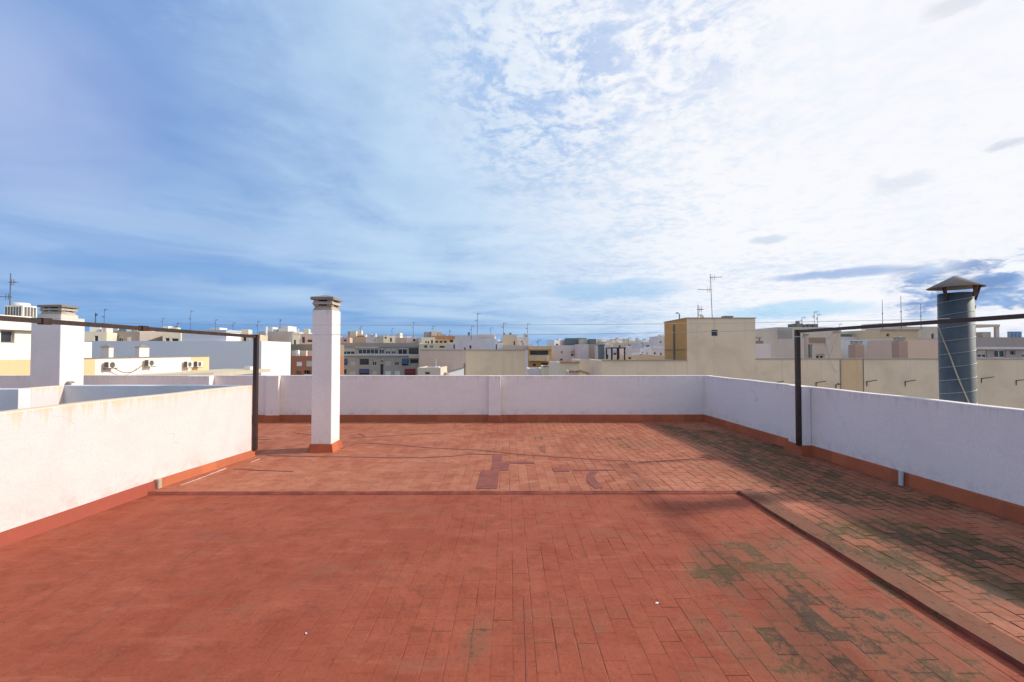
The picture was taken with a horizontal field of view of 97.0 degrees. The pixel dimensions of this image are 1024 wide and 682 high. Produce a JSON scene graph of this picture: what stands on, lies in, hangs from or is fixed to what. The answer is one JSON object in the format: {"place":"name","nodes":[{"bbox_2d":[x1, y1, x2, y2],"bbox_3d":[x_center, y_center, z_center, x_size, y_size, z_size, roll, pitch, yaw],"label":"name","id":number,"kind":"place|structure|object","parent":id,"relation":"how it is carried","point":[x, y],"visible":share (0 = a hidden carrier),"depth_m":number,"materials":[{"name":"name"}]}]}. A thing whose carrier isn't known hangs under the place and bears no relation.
{"place":"outdoors","nodes":[
{"label":"outdoors","id":0,"kind":"place"},
{"bbox_2d":[0,315,270,374],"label":"apartment building","id":1,"kind":"structure","parent":0,"point":[15,347],"depth_m":36.56,"materials":[{"name":"white paint"}]},
{"bbox_2d":[1,331,11,342],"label":"window","id":2,"kind":"structure","parent":1,"relation":"in","point":[6,336],"depth_m":28.99,"materials":[{"name":"grey glass"}]},
{"bbox_2d":[0,273,18,304],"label":"tv antenna","id":3,"kind":"object","parent":1,"relation":"on","point":[9,297],"visible":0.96,"depth_m":31.86,"materials":[{"name":"metal"}]},
{"bbox_2d":[4,302,36,316],"bbox_3d":[-33.959,-2.104,31.351,1.344,1.063,0.944,0,-1,0],"label":"cooling unit","id":4,"kind":"object","parent":1,"relation":"on","point":[20,309],"visible":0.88,"depth_m":30.92,"materials":[{"name":"white metal"}]},
{"bbox_2d":[104,362,117,368],"bbox_3d":[-31.937,1.921,36.061,0.548,0.560,0.868,0,-1,0],"label":"air conditioner","id":5,"kind":"object","parent":1,"relation":"attached to","point":[110,365],"visible":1,"depth_m":35.84,"materials":[{"name":"metal"}]},
{"bbox_2d":[145,359,155,366],"bbox_3d":[-31.960,1.967,40.009,0.548,0.660,0.868,0,-1,0],"label":"air conditioner","id":6,"kind":"object","parent":1,"relation":"attached to","point":[150,363],"visible":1,"depth_m":39.89,"materials":[{"name":"metal"}]},
{"bbox_2d":[184,361,192,367],"bbox_3d":[-31.988,2.332,44.787,0.548,0.686,0.868,0,-1,0],"label":"air conditioner","id":7,"kind":"object","parent":1,"relation":"attached to","point":[188,364],"visible":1,"depth_m":44.51,"materials":[{"name":"metal"}]},
{"bbox_2d":[193,361,202,367],"bbox_3d":[-31.997,2.375,46.207,0.548,0.652,0.868,0,-1,0],"label":"air conditioner","id":8,"kind":"object","parent":1,"relation":"attached to","point":[197,364],"visible":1,"depth_m":45.91,"materials":[{"name":"metal"}]},
{"bbox_2d":[162,326,180,328],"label":"house","id":9,"kind":"structure","parent":0,"point":[170,327],"depth_m":142.10,"materials":[{"name":"white paint"}]},
{"bbox_2d":[84,332,290,374],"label":"apartment building","id":10,"kind":"structure","parent":0,"point":[227,352],"depth_m":59.76,"materials":[{"name":"white paint"}]},
{"bbox_2d":[196,328,236,331],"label":"house","id":11,"kind":"structure","parent":0,"point":[218,329],"depth_m":149.55,"materials":[{"name":"white paint"}]},
{"bbox_2d":[241,327,267,340],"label":"house","id":12,"kind":"structure","parent":0,"point":[261,337],"depth_m":112.04,"materials":[{"name":"white paint"}]},
{"bbox_2d":[258,326,311,341],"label":"apartment building","id":13,"kind":"structure","parent":0,"point":[285,332],"depth_m":124.70,"materials":[{"name":"stone"}]},
{"bbox_2d":[289,329,299,343],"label":"apartment building","id":14,"kind":"structure","parent":0,"point":[294,338],"depth_m":105.30,"materials":[{"name":"beige paint"}]},
{"bbox_2d":[290,344,343,374],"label":"house","id":15,"kind":"structure","parent":0,"point":[302,347],"depth_m":83.77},
{"bbox_2d":[292,350,342,374],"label":"apartment building","id":16,"kind":"structure","parent":0,"point":[301,362],"depth_m":77.76,"materials":[{"name":"brick"}]},
{"bbox_2d":[340,337,352,342],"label":"house","id":17,"kind":"structure","parent":0,"point":[346,340],"depth_m":150.45,"materials":[{"name":"beige paint"}]},
{"bbox_2d":[348,330,366,342],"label":"apartment building","id":18,"kind":"structure","parent":0,"point":[359,338],"depth_m":166.04,"materials":[{"name":"beige paint"}]},
{"bbox_2d":[366,334,376,342],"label":"house","id":19,"kind":"structure","parent":0,"point":[371,338],"depth_m":159.77,"materials":[{"name":"white paint"}]},
{"bbox_2d":[340,343,425,374],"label":"apartment building","id":20,"kind":"structure","parent":0,"point":[381,358],"depth_m":119.72,"materials":[{"name":"beige paint"}]},
{"bbox_2d":[344,347,354,353],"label":"window","id":21,"kind":"structure","parent":20,"relation":"in","point":[347,350],"depth_m":119.89,"materials":[{"name":"grey glass"}]},
{"bbox_2d":[360,359,368,364],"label":"window","id":22,"kind":"structure","parent":20,"relation":"in","point":[362,361],"depth_m":119.86,"materials":[{"name":"black glass"}]},
{"bbox_2d":[359,348,377,353],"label":"window","id":23,"kind":"structure","parent":20,"relation":"in","point":[361,350],"depth_m":119.89,"materials":[{"name":"grey glass"}]},
{"bbox_2d":[372,360,376,365],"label":"window","id":24,"kind":"structure","parent":20,"relation":"in","point":[374,362],"depth_m":119.83,"materials":[{"name":"grey glass"}]},
{"bbox_2d":[379,348,383,353],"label":"window","id":25,"kind":"structure","parent":20,"relation":"in","point":[381,350],"depth_m":119.92,"materials":[{"name":"grey glass"}]},
{"bbox_2d":[380,364,383,374],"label":"window","id":26,"kind":"structure","parent":20,"relation":"in","point":[381,365],"depth_m":119.83,"materials":[{"name":"black glass"}]},
{"bbox_2d":[398,347,406,353],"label":"window","id":27,"kind":"structure","parent":20,"relation":"in","point":[401,350],"depth_m":119.98,"materials":[{"name":"grey glass"}]},
{"bbox_2d":[409,348,418,353],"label":"window","id":28,"kind":"structure","parent":20,"relation":"in","point":[411,350],"depth_m":120.01,"materials":[{"name":"black glass"}]},
{"bbox_2d":[410,359,418,362],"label":"window","id":29,"kind":"structure","parent":20,"relation":"in","point":[411,360],"depth_m":119.95,"materials":[{"name":"glass"}]},
{"bbox_2d":[377,334,394,342],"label":"house","id":30,"kind":"structure","parent":0,"point":[386,339],"depth_m":141.10,"materials":[{"name":"beige paint"}]},
{"bbox_2d":[395,333,403,342],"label":"house","id":31,"kind":"structure","parent":0,"point":[399,338],"depth_m":154.84,"materials":[{"name":"white paint"}]},
{"bbox_2d":[402,336,417,342],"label":"house","id":32,"kind":"structure","parent":0,"point":[408,339],"depth_m":135.69,"materials":[{"name":"beige paint"}]},
{"bbox_2d":[418,366,446,374],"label":"house","id":33,"kind":"structure","parent":0,"point":[433,370],"depth_m":47.90,"materials":[{"name":"stone"}]},
{"bbox_2d":[419,344,445,366],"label":"house","id":34,"kind":"structure","parent":0,"point":[432,346],"depth_m":112.54,"materials":[{"name":"beige paint"}]},
{"bbox_2d":[424,331,454,343],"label":"apartment building","id":35,"kind":"structure","parent":0,"point":[440,338],"depth_m":141.26,"materials":[{"name":"beige paint"}]},
{"bbox_2d":[446,344,454,349],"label":"house","id":36,"kind":"structure","parent":0,"point":[450,346],"depth_m":99.92,"materials":[{"name":"beige paint"}]},
{"bbox_2d":[420,350,527,374],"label":"apartment building","id":37,"kind":"structure","parent":0,"point":[493,362],"depth_m":54.93,"materials":[{"name":"paint"}]},
{"bbox_2d":[455,332,495,349],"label":"apartment building","id":38,"kind":"structure","parent":0,"point":[480,341],"depth_m":87.96,"materials":[{"name":"white paint"}]},
{"bbox_2d":[490,339,502,349],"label":"house","id":39,"kind":"structure","parent":0,"point":[496,346],"depth_m":80.22,"materials":[{"name":"white paint"}]},
{"bbox_2d":[502,333,516,344],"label":"house","id":40,"kind":"structure","parent":0,"point":[509,339],"depth_m":92.03,"materials":[{"name":"beige paint"}]},
{"bbox_2d":[0,0,1023,345],"label":"sky","id":41,"kind":"structure","parent":0,"point":[440,164],"materials":[{"name":"blue"}]},
{"bbox_2d":[517,335,528,345],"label":"house","id":42,"kind":"structure","parent":0,"point":[524,340],"depth_m":96.04,"materials":[{"name":"beige concrete"}]},
{"bbox_2d":[528,346,551,366],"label":"apartment building","id":43,"kind":"structure","parent":0,"point":[538,356],"depth_m":71.95,"materials":[{"name":"beige paint"}]},
{"bbox_2d":[530,350,548,354],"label":"window","id":44,"kind":"structure","parent":43,"relation":"in","point":[532,352],"depth_m":72.19,"materials":[{"name":"black glass"}]},
{"bbox_2d":[541,365,548,374],"bbox_3d":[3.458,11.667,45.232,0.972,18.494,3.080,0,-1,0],"label":"house","id":45,"kind":"structure","parent":0,"point":[544,369],"depth_m":43.97,"materials":[{"name":"concrete"}]},
{"bbox_2d":[547,339,560,345],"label":"house","id":46,"kind":"structure","parent":0,"point":[553,342],"depth_m":369.17,"materials":[{"name":"white paint"}]},
{"bbox_2d":[550,340,574,361],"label":"apartment building","id":47,"kind":"structure","parent":0,"point":[562,351],"depth_m":78.03,"materials":[{"name":"white paint"}]},
{"bbox_2d":[549,361,579,374],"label":"house","id":48,"kind":"structure","parent":0,"point":[558,368],"depth_m":40.31,"materials":[{"name":"white paint"}]},
{"bbox_2d":[565,370,579,374],"bbox_3d":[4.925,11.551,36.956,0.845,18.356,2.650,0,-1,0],"label":"house","id":49,"kind":"structure","parent":0,"point":[571,372],"depth_m":35.98,"materials":[{"name":"stone"}]},
{"bbox_2d":[571,359,589,374],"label":"apartment building","id":50,"kind":"structure","parent":0,"point":[584,368],"depth_m":42.00,"materials":[{"name":"paint"}]},
{"bbox_2d":[597,344,605,358],"bbox_3d":[7.717,2.530,38.999,0.649,4.485,0.600,0,-1,0],"label":"flue chimney","id":51,"kind":"object","parent":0,"point":[601,351],"visible":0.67,"depth_m":38.79,"materials":[{"name":"metal"}]},
{"bbox_2d":[595,343,611,358],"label":"house","id":52,"kind":"structure","parent":0,"point":[608,351],"depth_m":66.22,"materials":[{"name":"white paint"}]},
{"bbox_2d":[596,340,622,343],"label":"house","id":53,"kind":"structure","parent":0,"point":[610,341],"depth_m":234.83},
{"bbox_2d":[609,341,638,346],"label":"house","id":54,"kind":"structure","parent":0,"point":[618,344],"depth_m":150.24,"materials":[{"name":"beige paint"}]},
{"bbox_2d":[616,346,639,354],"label":"house","id":55,"kind":"structure","parent":0,"point":[629,350],"depth_m":64.09,"materials":[{"name":"white paint"}]},
{"bbox_2d":[622,339,637,342],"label":"house","id":56,"kind":"structure","parent":0,"point":[629,341],"depth_m":262.10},
{"bbox_2d":[613,353,664,358],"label":"house","id":57,"kind":"structure","parent":0,"point":[638,356],"depth_m":52.07,"materials":[{"name":"beige paint"}]},
{"bbox_2d":[631,342,649,347],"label":"house","id":58,"kind":"structure","parent":0,"point":[640,345],"depth_m":130.41,"materials":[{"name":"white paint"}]},
{"bbox_2d":[649,334,663,347],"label":"house","id":59,"kind":"structure","parent":0,"point":[657,341],"depth_m":121.19,"materials":[{"name":"white paint"}]},
{"bbox_2d":[755,337,770,357],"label":"house","id":60,"kind":"structure","parent":0,"point":[763,350],"depth_m":48.15,"materials":[{"name":"white paint"}]},
{"bbox_2d":[755,321,832,357],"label":"apartment building","id":61,"kind":"structure","parent":0,"point":[771,336],"depth_m":62.64,"materials":[{"name":"beige concrete"}]},
{"bbox_2d":[778,338,825,357],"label":"house","id":62,"kind":"structure","parent":0,"point":[786,349],"depth_m":53.30,"materials":[{"name":"paint"}]},
{"bbox_2d":[816,354,823,357],"bbox_3d":[35.482,1.845,52.344,0.971,0.732,0.075,0,-1,0],"label":"window","id":63,"kind":"structure","parent":62,"relation":"in","point":[817,355],"depth_m":52.33,"materials":[{"name":"grey glass"}]},
{"bbox_2d":[803,334,808,357],"bbox_3d":[26.117,1.593,40.235,0.292,4.412,0.292,0,-1,0],"label":"chimney","id":64,"kind":"object","parent":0,"point":[805,345],"visible":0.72,"depth_m":40.18,"materials":[{"name":"paint"}]},
{"bbox_2d":[589,316,1023,408],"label":"apartment building","id":65,"kind":"structure","parent":0,"point":[692,349],"depth_m":33.10,"materials":[{"name":"paint"}]},
{"bbox_2d":[606,347,625,359],"bbox_3d":[8.782,2.156,38.514,1.267,3.211,2.200,0,-1,0],"label":"pergola","id":66,"kind":"object","parent":65,"relation":"on","point":[612,348],"visible":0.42,"depth_m":37.50,"materials":[{"name":"brown paint"}]},
{"bbox_2d":[698,274,720,316],"bbox_3d":[15.531,-3.228,35.660,1.914,4.137,0.563,0,-1,0],"label":"tv antenna","id":67,"kind":"object","parent":65,"relation":"on","point":[710,277],"visible":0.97,"depth_m":35.67,"materials":[{"name":"metal"}]},
{"bbox_2d":[808,344,812,357],"bbox_3d":[26.473,2.042,40.227,0.292,3.514,0.292,0,-1,0],"label":"chimney","id":68,"kind":"object","parent":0,"point":[810,350],"visible":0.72,"depth_m":40.15,"materials":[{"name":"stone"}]},
{"bbox_2d":[826,330,840,357],"bbox_3d":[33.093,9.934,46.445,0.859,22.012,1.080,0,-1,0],"label":"house","id":69,"kind":"structure","parent":0,"point":[835,352],"depth_m":46.22,"materials":[{"name":"paint"}]},
{"bbox_2d":[848,340,864,357],"bbox_3d":[31.614,1.882,41.589,0.868,3.896,0.868,0,-1,0],"label":"chimney","id":70,"kind":"object","parent":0,"point":[856,350],"visible":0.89,"depth_m":41.27,"materials":[{"name":"paint"}]},
{"bbox_2d":[861,323,937,338],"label":"apartment building","id":71,"kind":"structure","parent":0,"point":[927,332],"depth_m":90.56,"materials":[{"name":"stone"}]},
{"bbox_2d":[891,337,907,357],"bbox_3d":[35.581,1.712,41.592,0.820,4.236,0.820,0,-1,0],"label":"chimney","id":72,"kind":"object","parent":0,"point":[899,348],"visible":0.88,"depth_m":41.26,"materials":[{"name":"paint"}]},
{"bbox_2d":[867,339,937,357],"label":"apartment building","id":73,"kind":"structure","parent":0,"point":[922,348],"depth_m":44.25,"materials":[{"name":"beige paint"}]},
{"bbox_2d":[931,324,1023,357],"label":"apartment building","id":74,"kind":"structure","parent":0,"point":[1011,345],"depth_m":56.38,"materials":[{"name":"white paint"}]},
{"bbox_2d":[978,351,985,357],"bbox_3d":[58.442,1.627,56.485,1.176,0.857,0.075,0,-1,0],"label":"window","id":75,"kind":"structure","parent":74,"relation":"in","point":[981,354],"depth_m":56.45,"materials":[{"name":"white glass"}]},
{"bbox_2d":[994,350,1004,357],"bbox_3d":[60.643,1.594,56.506,1.441,0.924,0.060,0,-1,0],"label":"window","id":76,"kind":"structure","parent":74,"relation":"in","point":[997,353],"depth_m":56.51,"materials":[{"name":"white glass"}]},
{"label":"ground","id":77,"kind":"structure","parent":0,"visible":0},
{"bbox_2d":[84,327,117,340],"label":"house","id":78,"kind":"structure","parent":77,"relation":"on","point":[99,334],"depth_m":85.35,"materials":[{"name":"white paint"}]},
{"bbox_2d":[113,328,162,340],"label":"house","id":79,"kind":"structure","parent":77,"relation":"on","point":[129,335],"depth_m":92.06,"materials":[{"name":"white paint"}]},
{"bbox_2d":[163,332,181,340],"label":"apartment building","id":80,"kind":"structure","parent":77,"relation":"on","point":[170,336],"depth_m":94.36,"materials":[{"name":"white paint"}]},
{"bbox_2d":[226,330,240,340],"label":"house","id":81,"kind":"structure","parent":77,"relation":"on","point":[230,331],"depth_m":66.27,"materials":[{"name":"white paint"}]},
{"bbox_2d":[300,329,311,343],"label":"house","id":82,"kind":"structure","parent":77,"relation":"on","point":[306,337],"depth_m":118.34,"materials":[{"name":"beige paint"}]},
{"bbox_2d":[418,337,434,343],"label":"apartment building","id":83,"kind":"structure","parent":77,"relation":"on","point":[428,340],"depth_m":128.63,"materials":[{"name":"beige paint"}]},
{"bbox_2d":[445,367,463,374],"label":"house","id":84,"kind":"structure","parent":77,"relation":"on","point":[458,371],"depth_m":50.37,"materials":[{"name":"concrete"}]},
{"bbox_2d":[503,345,527,349],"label":"house","id":85,"kind":"structure","parent":77,"relation":"on","point":[515,347],"depth_m":75.00,"materials":[{"name":"paint"}]},
{"bbox_2d":[527,367,540,374],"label":"house","id":86,"kind":"structure","parent":77,"relation":"on","point":[533,370],"depth_m":45.96,"materials":[{"name":"white paint"}]},
{"bbox_2d":[564,338,597,358],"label":"house","id":87,"kind":"structure","parent":77,"relation":"on","point":[584,348],"depth_m":74.07,"materials":[{"name":"paint"}]},
{"bbox_2d":[640,347,648,354],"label":"house","id":88,"kind":"structure","parent":77,"relation":"on","point":[643,350],"depth_m":68.10,"materials":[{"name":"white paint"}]},
{"bbox_2d":[640,346,664,354],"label":"house","id":89,"kind":"structure","parent":77,"relation":"on","point":[652,350],"depth_m":66.12,"materials":[{"name":"white paint"}]},
{"bbox_2d":[841,334,856,339],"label":"apartment building","id":90,"kind":"structure","parent":77,"relation":"on","point":[846,337],"depth_m":80.39,"materials":[{"name":"grey paint"}]},
{"bbox_2d":[841,339,892,357],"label":"house","id":91,"kind":"structure","parent":77,"relation":"on","point":[844,347],"depth_m":52.86,"materials":[{"name":"paint"}]},
{"bbox_2d":[841,329,919,339],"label":"apartment building","id":92,"kind":"structure","parent":77,"relation":"on","point":[885,334],"depth_m":75.44,"materials":[{"name":"beige concrete"}]},
{"bbox_3d":[-5.455,11.129,4.290,23.544,17.740,15.940,0,-1,0],"label":"apartment building","id":93,"kind":"object","parent":77,"relation":"on","visible":0},
{"bbox_2d":[0,421,1023,681],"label":"terrace floor","id":94,"kind":"structure","parent":93,"relation":"on","point":[528,551],"depth_m":4.00,"materials":[{"name":"red tile"}]},
{"bbox_2d":[30,304,84,386],"bbox_3d":[-11.206,0.640,11.233,0.820,3.122,0.620,0,-1,0],"label":"chimney","id":95,"kind":"object","parent":94,"relation":"on","point":[57,356],"visible":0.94,"depth_m":10.95,"materials":[{"name":"paint"}]},
{"bbox_2d":[0,385,241,410],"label":"parapet wall","id":96,"kind":"structure","parent":94,"relation":"on","point":[16,398],"depth_m":8.13,"materials":[{"name":"grey paint"}]},
{"bbox_2d":[0,385,255,547],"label":"parapet wall","id":97,"kind":"structure","parent":94,"relation":"on","point":[63,464],"depth_m":5.62,"materials":[{"name":"beige paint"}]},
{"bbox_2d":[0,315,258,449],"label":"clothesline","id":98,"kind":"object","parent":97,"relation":"attached to","point":[45,321],"visible":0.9,"depth_m":6.80,"materials":[{"name":"brown paint"}]},
{"bbox_2d":[250,329,802,334],"bbox_3d":[0.299,-0.158,8.168,9.959,0.110,0.005,0,-1,-1],"label":"clothesline wire","id":99,"kind":"object","parent":98,"relation":"attached to","point":[526,334],"visible":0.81,"depth_m":8.18,"materials":[{"name":"grey metal"}]},
{"bbox_2d":[262,328,810,334],"bbox_3d":[0.280,-0.163,7.601,10.067,0.130,0.005,0,-1,-1],"label":"clothesline wire","id":100,"kind":"object","parent":98,"relation":"attached to","point":[543,334],"visible":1,"depth_m":7.60,"materials":[{"name":"grey metal"}]},
{"bbox_2d":[125,318,949,324],"bbox_3d":[0.210,-0.236,5.583,10.452,0.089,0.005,0,-1,0],"label":"clothesline wire","id":101,"kind":"object","parent":98,"relation":"attached to","point":[556,324],"visible":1,"depth_m":5.59,"materials":[{"name":"grey metal"}]},
{"bbox_2d":[307,295,342,452],"bbox_3d":[-3.593,0.630,8.767,0.488,3.032,0.530,0,-1,0],"label":"chimney","id":102,"kind":"object","parent":94,"relation":"on","point":[325,417],"visible":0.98,"depth_m":8.57,"materials":[{"name":"paint"}]},
{"bbox_2d":[0,375,712,421],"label":"parapet wall","id":103,"kind":"structure","parent":94,"relation":"on","point":[425,398],"depth_m":12.31,"materials":[{"name":"white paint"}]},
{"bbox_2d":[704,375,1023,523],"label":"parapet wall","id":104,"kind":"structure","parent":94,"relation":"on","point":[970,454],"depth_m":6.56,"materials":[{"name":"white paint"}]},
{"bbox_2d":[794,314,1023,445],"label":"metal frame","id":105,"kind":"object","parent":104,"relation":"attached to","point":[798,411],"visible":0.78,"depth_m":7.58,"materials":[{"name":"brown paint"}]},
{"bbox_2d":[824,331,839,372],"bbox_3d":[5.346,0.179,7.577,0.274,0.718,0.056,0,-1,0],"label":"hanging cord","id":106,"kind":"object","parent":105,"relation":"hanging from","point":[831,350],"visible":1,"depth_m":7.57,"materials":[{"name":"grey fabric"}]},
{"bbox_2d":[926,276,986,403],"bbox_3d":[6.412,1.151,6.514,0.630,4.190,0.630,0,-1,0],"label":"flue chimney","id":107,"kind":"object","parent":93,"relation":"on","point":[957,363],"visible":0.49,"depth_m":6.40,"materials":[{"name":"grey metal"}]}
]}

